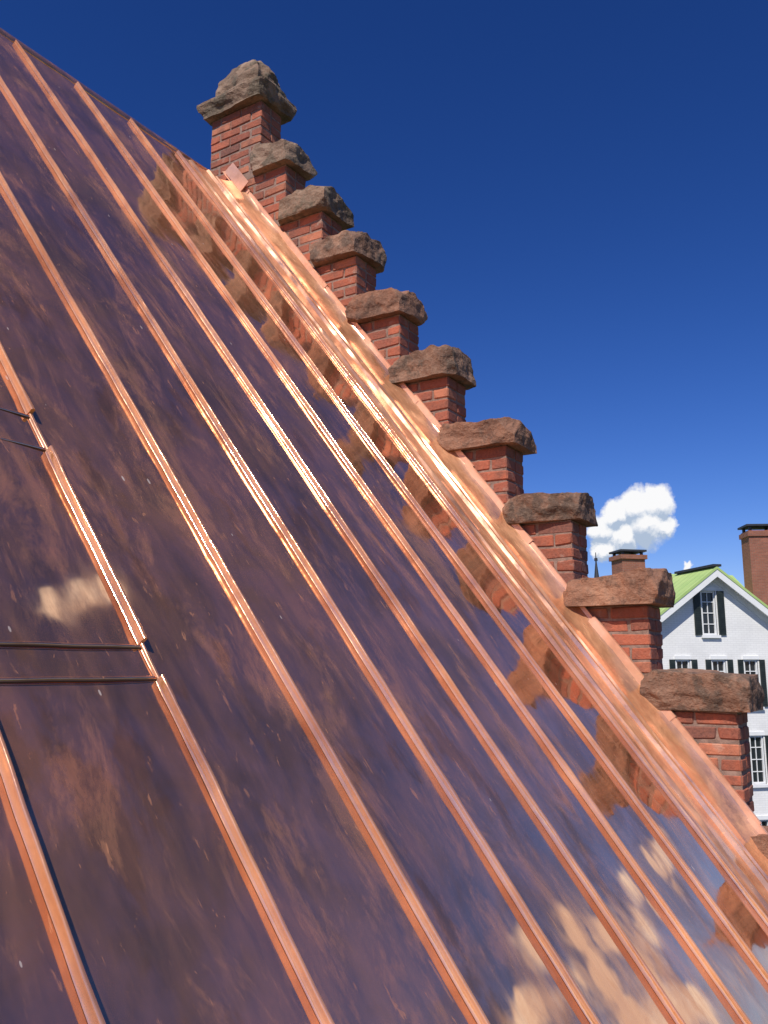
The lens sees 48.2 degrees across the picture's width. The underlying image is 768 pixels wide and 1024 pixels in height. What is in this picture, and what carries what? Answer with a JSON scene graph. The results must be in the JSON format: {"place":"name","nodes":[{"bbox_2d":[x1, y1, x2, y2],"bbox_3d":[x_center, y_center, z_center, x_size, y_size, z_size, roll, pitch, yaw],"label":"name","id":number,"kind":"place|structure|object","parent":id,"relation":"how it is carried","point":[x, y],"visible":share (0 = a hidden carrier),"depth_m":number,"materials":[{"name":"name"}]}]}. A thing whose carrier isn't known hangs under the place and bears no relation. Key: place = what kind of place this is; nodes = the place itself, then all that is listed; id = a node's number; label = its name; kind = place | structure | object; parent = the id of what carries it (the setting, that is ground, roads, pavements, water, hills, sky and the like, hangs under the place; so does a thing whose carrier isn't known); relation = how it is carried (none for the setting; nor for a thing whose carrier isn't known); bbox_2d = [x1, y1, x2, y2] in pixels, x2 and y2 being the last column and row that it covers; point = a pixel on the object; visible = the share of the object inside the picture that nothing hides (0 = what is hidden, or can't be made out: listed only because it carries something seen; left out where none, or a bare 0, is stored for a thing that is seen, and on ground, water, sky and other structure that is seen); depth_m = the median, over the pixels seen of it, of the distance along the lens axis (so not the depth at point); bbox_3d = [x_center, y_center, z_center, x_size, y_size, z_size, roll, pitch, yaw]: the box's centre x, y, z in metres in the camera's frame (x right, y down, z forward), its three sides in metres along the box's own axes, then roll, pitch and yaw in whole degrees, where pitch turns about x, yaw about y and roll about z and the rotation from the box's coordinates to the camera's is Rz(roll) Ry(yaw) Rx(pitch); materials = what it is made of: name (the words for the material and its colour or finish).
{"place":"outdoors","nodes":[
{"label":"outdoors","id":0,"kind":"place"},
{"bbox_2d":[0,0,767,586],"label":"sky","id":1,"kind":"structure","parent":0,"point":[572,195],"materials":[{"name":"blue"}]},
{"bbox_2d":[659,566,716,615],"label":"roof slope","id":2,"kind":"structure","parent":0,"point":[684,584],"depth_m":30.08,"materials":[{"name":"green metal"}]},
{"bbox_2d":[660,570,716,621],"bbox_3d":[9.059,3.854,28.965,5.080,3.963,0.060,2,-10,-11],"label":"rake board","id":3,"kind":"object","parent":2,"relation":"attached to","point":[690,594],"visible":0.36,"depth_m":29.38,"materials":[{"name":"white paint"}]},
{"bbox_2d":[689,566,767,668],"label":"roof slope","id":4,"kind":"structure","parent":0,"point":[742,587],"depth_m":29.82,"materials":[{"name":"metal"}]},
{"bbox_2d":[611,559,644,574],"bbox_3d":[10.481,3.062,36.664,1.050,2.300,1.000,2,-10,-11],"label":"chimney","id":5,"kind":"object","parent":4,"relation":"on","point":[620,565],"visible":0.21,"depth_m":36.35,"materials":[{"name":"brick"}]},
{"bbox_2d":[609,554,647,561],"bbox_3d":[10.481,1.989,36.856,1.210,0.180,1.160,2,-10,-11],"label":"chimney band","id":6,"kind":"object","parent":5,"relation":"on","point":[623,556],"visible":0.79,"depth_m":36.32,"materials":[{"name":"brown stone"}]},
{"bbox_2d":[674,564,720,573],"bbox_3d":[11.317,2.070,31.009,0.320,0.080,2.590,2,-10,-11],"label":"ridge cap","id":7,"kind":"object","parent":4,"relation":"on","point":[697,568],"visible":0.93,"depth_m":30.73,"materials":[{"name":"metal"}]},
{"bbox_2d":[717,570,767,615],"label":"rake board","id":8,"kind":"object","parent":4,"relation":"attached to","point":[742,592],"visible":1,"depth_m":29.80,"materials":[{"name":"white paint"}]},
{"label":"ground","id":9,"kind":"structure","parent":0,"visible":0},
{"bbox_2d":[196,59,767,858],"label":"stepped brick parapet","id":10,"kind":"structure","parent":9,"relation":"on","point":[248,111],"depth_m":5.48,"materials":[{"name":"brick"}]},
{"bbox_2d":[225,163,247,191],"bbox_3d":[-1.166,-2.652,6.790,0.100,0.280,0.007,-45,-29,18],"label":"flashing end","id":11,"kind":"object","parent":10,"relation":"attached to","point":[235,175],"visible":1,"depth_m":6.78,"materials":[{"name":"orange metal"}]},
{"bbox_2d":[222,166,251,192],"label":"counter flashing","id":12,"kind":"object","parent":10,"relation":"attached to","point":[246,189],"visible":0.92,"depth_m":6.76,"materials":[{"name":"orange metal"}]},
{"bbox_2d":[248,191,282,234],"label":"counter flashing","id":13,"kind":"object","parent":10,"relation":"attached to","point":[266,214],"visible":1,"depth_m":6.60,"materials":[{"name":"orange metal"}]},
{"bbox_2d":[281,232,327,288],"bbox_3d":[-0.609,-1.845,6.314,0.081,0.670,0.050,-45,-29,18],"label":"counter flashing","id":14,"kind":"object","parent":10,"relation":"attached to","point":[307,264],"visible":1,"depth_m":6.30,"materials":[{"name":"orange metal"}]},
{"bbox_2d":[324,286,371,340],"bbox_3d":[-0.290,-1.395,6.032,0.075,0.670,0.046,-45,-29,18],"label":"counter flashing","id":15,"kind":"object","parent":10,"relation":"attached to","point":[358,327],"visible":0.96,"depth_m":6.04,"materials":[{"name":"orange metal"}]},
{"bbox_2d":[363,336,417,402],"bbox_3d":[0.026,-0.945,5.745,0.069,0.670,0.051,-45,-29,18],"label":"counter flashing","id":16,"kind":"object","parent":10,"relation":"attached to","point":[379,355],"visible":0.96,"depth_m":5.78,"materials":[{"name":"orange metal"}]},
{"bbox_2d":[415,395,473,465],"bbox_3d":[0.351,-0.501,5.460,0.081,0.670,0.047,-45,-29,18],"label":"counter flashing","id":17,"kind":"object","parent":10,"relation":"attached to","point":[434,421],"visible":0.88,"depth_m":5.51,"materials":[{"name":"orange metal"}]},
{"bbox_2d":[464,461,533,543],"bbox_3d":[0.668,-0.052,5.173,0.076,0.670,0.052,-45,-29,18],"label":"counter flashing","id":18,"kind":"object","parent":10,"relation":"attached to","point":[496,499],"visible":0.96,"depth_m":5.20,"materials":[{"name":"orange metal"}]},
{"bbox_2d":[529,541,592,618],"bbox_3d":[0.987,0.399,4.891,0.069,0.670,0.046,-45,-29,18],"label":"counter flashing","id":19,"kind":"object","parent":10,"relation":"attached to","point":[588,614],"visible":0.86,"depth_m":4.92,"materials":[{"name":"orange metal"}]},
{"bbox_2d":[589,616,675,720],"bbox_3d":[1.310,0.843,4.601,0.081,0.670,0.051,-45,-29,18],"label":"counter flashing","id":20,"kind":"object","parent":10,"relation":"attached to","point":[616,648],"visible":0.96,"depth_m":4.64,"materials":[{"name":"orange metal"}]},
{"bbox_2d":[671,717,760,823],"bbox_3d":[1.629,1.293,4.319,0.075,0.670,0.046,-45,-29,18],"label":"counter flashing","id":21,"kind":"object","parent":10,"relation":"attached to","point":[734,794],"visible":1,"depth_m":4.30,"materials":[{"name":"orange metal"}]},
{"bbox_2d":[747,815,767,833],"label":"counter flashing","id":22,"kind":"object","parent":10,"relation":"attached to","point":[756,825],"visible":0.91,"depth_m":4.16,"materials":[{"name":"orange metal"}]},
{"bbox_2d":[594,552,598,577],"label":"church steeple","id":23,"kind":"object","parent":9,"relation":"on","point":[596,574],"visible":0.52,"depth_m":150.40,"materials":[{"name":"metal"}]},
{"bbox_2d":[661,581,767,815],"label":"gable wall","id":24,"kind":"structure","parent":9,"relation":"on","point":[747,631],"depth_m":29.63,"materials":[{"name":"white paint"}]},
{"bbox_2d":[669,591,767,783],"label":"shutters","id":25,"kind":"object","parent":24,"relation":"attached to","point":[698,616],"visible":0.18,"depth_m":29.66,"materials":[{"name":"black wood"}]},
{"bbox_2d":[674,587,767,825],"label":"window frames","id":26,"kind":"structure","parent":24,"relation":"attached to","point":[756,658],"depth_m":29.52,"materials":[{"name":"white wood"}]},
{"bbox_2d":[677,593,766,825],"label":"window glass","id":27,"kind":"object","parent":26,"relation":"in","point":[720,663],"visible":0.2,"depth_m":29.65,"materials":[{"name":"grey glass"}]},
{"bbox_2d":[681,593,762,824],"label":"muntins","id":28,"kind":"object","parent":26,"relation":"attached to","point":[756,759],"visible":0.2,"depth_m":29.42,"materials":[{"name":"white paint"}]},
{"bbox_2d":[713,577,767,623],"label":"frieze","id":29,"kind":"object","parent":24,"relation":"attached to","point":[740,599],"depth_m":30.11,"materials":[{"name":"white paint"}]},
{"bbox_2d":[737,524,767,604],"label":"brick townhouse","id":30,"kind":"structure","parent":9,"relation":"on","point":[754,540],"depth_m":40.31,"materials":[{"name":"red brick"}]},
{"bbox_2d":[672,574,743,586],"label":"wing roof","id":31,"kind":"structure","parent":30,"relation":"attached to","point":[733,577],"depth_m":42.06,"materials":[{"name":"green metal"}]},
{"bbox_3d":[1.636,3.760,-0.785,0.140,0.110,7.738,-6,-12,32],"label":"gutter","id":32,"kind":"object","parent":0,"visible":0},
{"bbox_2d":[0,33,767,1023],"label":"pans","id":33,"kind":"object","parent":32,"relation":"on","point":[166,915],"visible":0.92,"depth_m":2.45,"materials":[{"name":"orange metal"}]},
{"bbox_2d":[0,409,29,418],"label":"cross seam gap","id":34,"kind":"object","parent":33,"relation":"on","point":[16,413],"visible":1,"depth_m":2.31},
{"bbox_2d":[0,407,29,416],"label":"cross seam","id":35,"kind":"object","parent":33,"relation":"on","point":[14,411],"visible":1,"depth_m":2.30,"materials":[{"name":"orange metal"}]},
{"bbox_2d":[0,341,34,414],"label":"seam","id":36,"kind":"object","parent":33,"relation":"attached to","point":[26,402],"visible":1,"depth_m":2.40,"materials":[{"name":"orange metal"}]},
{"bbox_2d":[0,437,45,449],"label":"cross seam","id":37,"kind":"object","parent":33,"relation":"on","point":[22,443],"visible":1,"depth_m":2.22,"materials":[{"name":"orange metal"}]},
{"bbox_2d":[1,439,45,451],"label":"cross seam gap","id":38,"kind":"object","parent":33,"relation":"on","point":[44,450],"visible":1,"depth_m":2.24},
{"bbox_2d":[28,413,47,449],"bbox_3d":[-0.933,-0.216,2.315,0.010,0.144,0.014,-45,-29,18],"label":"seam joint","id":39,"kind":"object","parent":33,"relation":"attached to","point":[38,432],"visible":1,"depth_m":2.31,"materials":[{"name":"orange metal"}]},
{"bbox_2d":[0,731,105,1023],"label":"seam","id":40,"kind":"object","parent":33,"relation":"attached to","point":[88,1001],"visible":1,"depth_m":1.37,"materials":[{"name":"orange metal"}]},
{"bbox_2d":[0,641,140,646],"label":"cross seam","id":41,"kind":"object","parent":33,"relation":"on","point":[67,644],"visible":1,"depth_m":1.81,"materials":[{"name":"orange metal"}]},
{"bbox_2d":[0,644,141,649],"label":"cross seam gap","id":42,"kind":"object","parent":33,"relation":"on","point":[56,646],"visible":1,"depth_m":1.80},
{"bbox_2d":[0,676,155,680],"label":"cross seam","id":43,"kind":"object","parent":33,"relation":"on","point":[70,678],"visible":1,"depth_m":1.75,"materials":[{"name":"orange metal"}]},
{"bbox_2d":[0,679,156,683],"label":"cross seam gap","id":44,"kind":"object","parent":33,"relation":"on","point":[47,681],"visible":1,"depth_m":1.75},
{"bbox_2d":[45,445,146,643],"bbox_3d":[-0.723,0.064,2.131,0.026,0.648,0.019,-45,-29,18],"label":"seam","id":45,"kind":"object","parent":33,"relation":"attached to","point":[136,628],"visible":1,"depth_m":2.11,"materials":[{"name":"orange metal"}]},
{"bbox_2d":[0,28,222,179],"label":"ridge strip","id":46,"kind":"object","parent":33,"relation":"on","point":[84,87],"visible":0.8,"depth_m":5.81,"materials":[{"name":"orange metal"}]},
{"bbox_2d":[140,642,159,678],"bbox_3d":[-0.535,0.341,1.960,0.010,0.102,0.013,-45,-29,18],"label":"seam joint","id":47,"kind":"object","parent":33,"relation":"attached to","point":[149,662],"visible":1,"depth_m":1.96,"materials":[{"name":"orange metal"}]},
{"bbox_2d":[0,172,489,1023],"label":"seam","id":48,"kind":"object","parent":33,"relation":"attached to","point":[456,976],"visible":1,"depth_m":2.32,"materials":[{"name":"orange metal"}]},
{"bbox_2d":[156,674,334,1023],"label":"seam","id":49,"kind":"object","parent":33,"relation":"attached to","point":[316,1001],"visible":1,"depth_m":1.73,"materials":[{"name":"orange metal"}]},
{"bbox_2d":[0,76,601,1023],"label":"seam","id":50,"kind":"object","parent":33,"relation":"attached to","point":[472,826],"visible":1,"depth_m":2.75,"materials":[{"name":"orange metal"}]},
{"bbox_2d":[14,40,685,1023],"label":"seam","id":51,"kind":"object","parent":33,"relation":"attached to","point":[594,894],"visible":1,"depth_m":3.17,"materials":[{"name":"orange metal"}]},
{"bbox_2d":[76,82,752,1023],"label":"seam","id":52,"kind":"object","parent":33,"relation":"attached to","point":[664,906],"visible":1,"depth_m":3.51,"materials":[{"name":"orange metal"}]},
{"bbox_2d":[129,118,767,983],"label":"seam","id":53,"kind":"object","parent":33,"relation":"attached to","point":[745,948],"visible":1,"depth_m":3.95,"materials":[{"name":"orange metal"}]},
{"bbox_2d":[176,150,767,926],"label":"seam","id":54,"kind":"object","parent":33,"relation":"attached to","point":[562,654],"visible":1,"depth_m":4.40,"materials":[{"name":"orange metal"}]},
{"bbox_2d":[184,157,767,916],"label":"valley pan","id":55,"kind":"object","parent":33,"relation":"attached to","point":[698,789],"visible":0.98,"depth_m":4.78,"materials":[{"name":"orange metal"}]},
{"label":"cap posts","id":56,"kind":"object","parent":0,"visible":0},
{"bbox_2d":[609,549,646,554],"bbox_3d":[10.481,1.723,36.903,1.190,0.080,1.140,2,-10,-11],"label":"chimney cap","id":57,"kind":"object","parent":56,"relation":"on","point":[629,551],"visible":0.86,"depth_m":36.45,"materials":[{"name":"metal"}]}
]}

